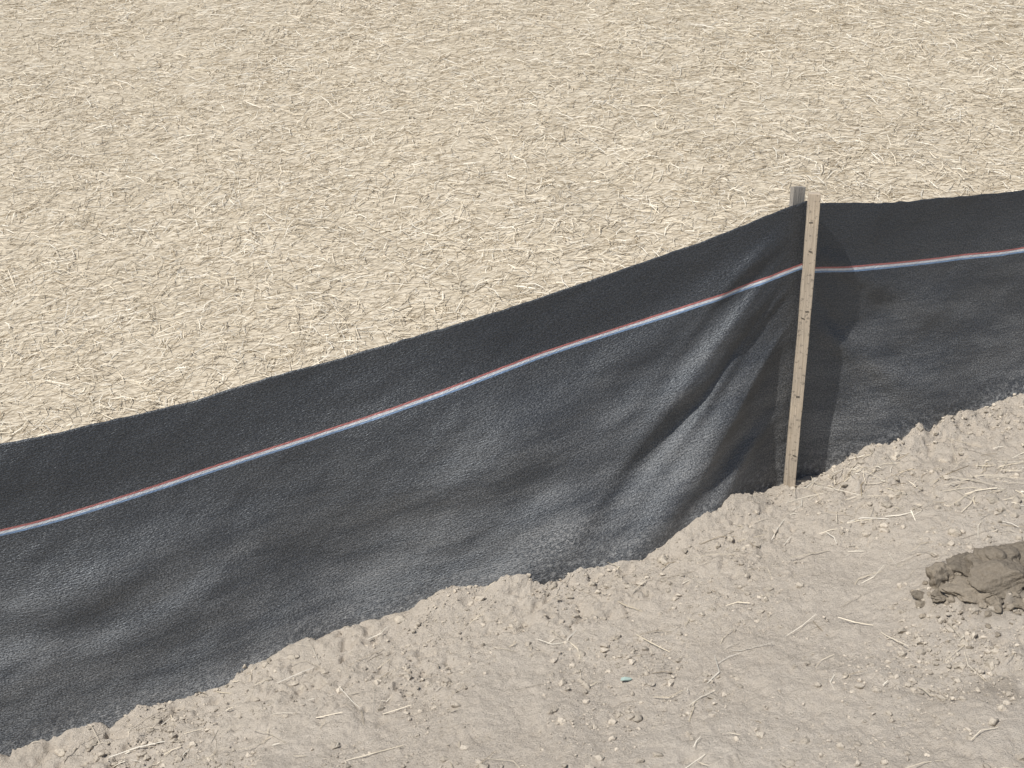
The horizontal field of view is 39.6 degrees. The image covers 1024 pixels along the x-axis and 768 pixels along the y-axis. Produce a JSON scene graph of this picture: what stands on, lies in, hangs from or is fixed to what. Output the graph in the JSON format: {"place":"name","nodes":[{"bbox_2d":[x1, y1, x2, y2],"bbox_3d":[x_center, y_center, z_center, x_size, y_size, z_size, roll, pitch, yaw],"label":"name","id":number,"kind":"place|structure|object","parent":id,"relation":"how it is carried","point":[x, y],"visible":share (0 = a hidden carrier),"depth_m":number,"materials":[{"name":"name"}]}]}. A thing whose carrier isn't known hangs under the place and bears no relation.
{"place":"outdoors","nodes":[
{"label":"outdoors","id":0,"kind":"place"},
{"bbox_2d":[0,0,1023,767],"bbox_3d":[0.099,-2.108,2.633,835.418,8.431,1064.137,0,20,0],"label":"ground","id":1,"kind":"structure","parent":0,"point":[502,714],"depth_m":5.60,"materials":[{"name":"soil"}]},
{"bbox_2d":[0,186,1023,756],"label":"silt fence","id":2,"kind":"object","parent":1,"relation":"on","point":[638,412],"visible":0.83,"depth_m":3.74,"materials":[{"name":"black fabric"}]},
{"bbox_2d":[0,0,1023,441],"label":"straw mulch","id":3,"kind":"object","parent":1,"relation":"on","point":[832,52],"visible":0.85,"depth_m":6.98,"materials":[{"name":"beige plant"}]},
{"bbox_2d":[3,393,1023,767],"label":"soil crumbs","id":4,"kind":"object","parent":1,"relation":"on","point":[953,627],"visible":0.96,"depth_m":3.42,"materials":[{"name":"beige soil"}]},
{"bbox_2d":[32,438,1023,767],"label":"loose straw","id":5,"kind":"object","parent":1,"relation":"on","point":[690,618],"visible":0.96,"depth_m":3.58,"materials":[{"name":"beige plant"}]},
{"bbox_2d":[54,463,1022,767],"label":"soil lumps","id":6,"kind":"object","parent":1,"relation":"on","point":[662,559],"visible":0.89,"depth_m":3.52,"materials":[{"name":"beige soil"}]},
{"bbox_2d":[621,677,631,680],"bbox_3d":[0.266,0.685,3.303,0.027,0.008,0.009,0,20,0],"label":"plastic scrap","id":7,"kind":"object","parent":1,"relation":"on","point":[625,678],"visible":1,"depth_m":3.30,"materials":[{"name":"white plastic"}]},
{"bbox_2d":[910,541,1023,613],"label":"soil clod heap","id":8,"kind":"object","parent":1,"relation":"on","point":[992,575],"visible":1,"depth_m":3.33,"materials":[{"name":"brown soil"}]},
{"bbox_2d":[910,572,1023,648],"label":"soil clod fragments","id":9,"kind":"object","parent":1,"relation":"on","point":[951,599],"visible":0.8,"depth_m":3.29,"materials":[{"name":"brown soil"}]}
]}

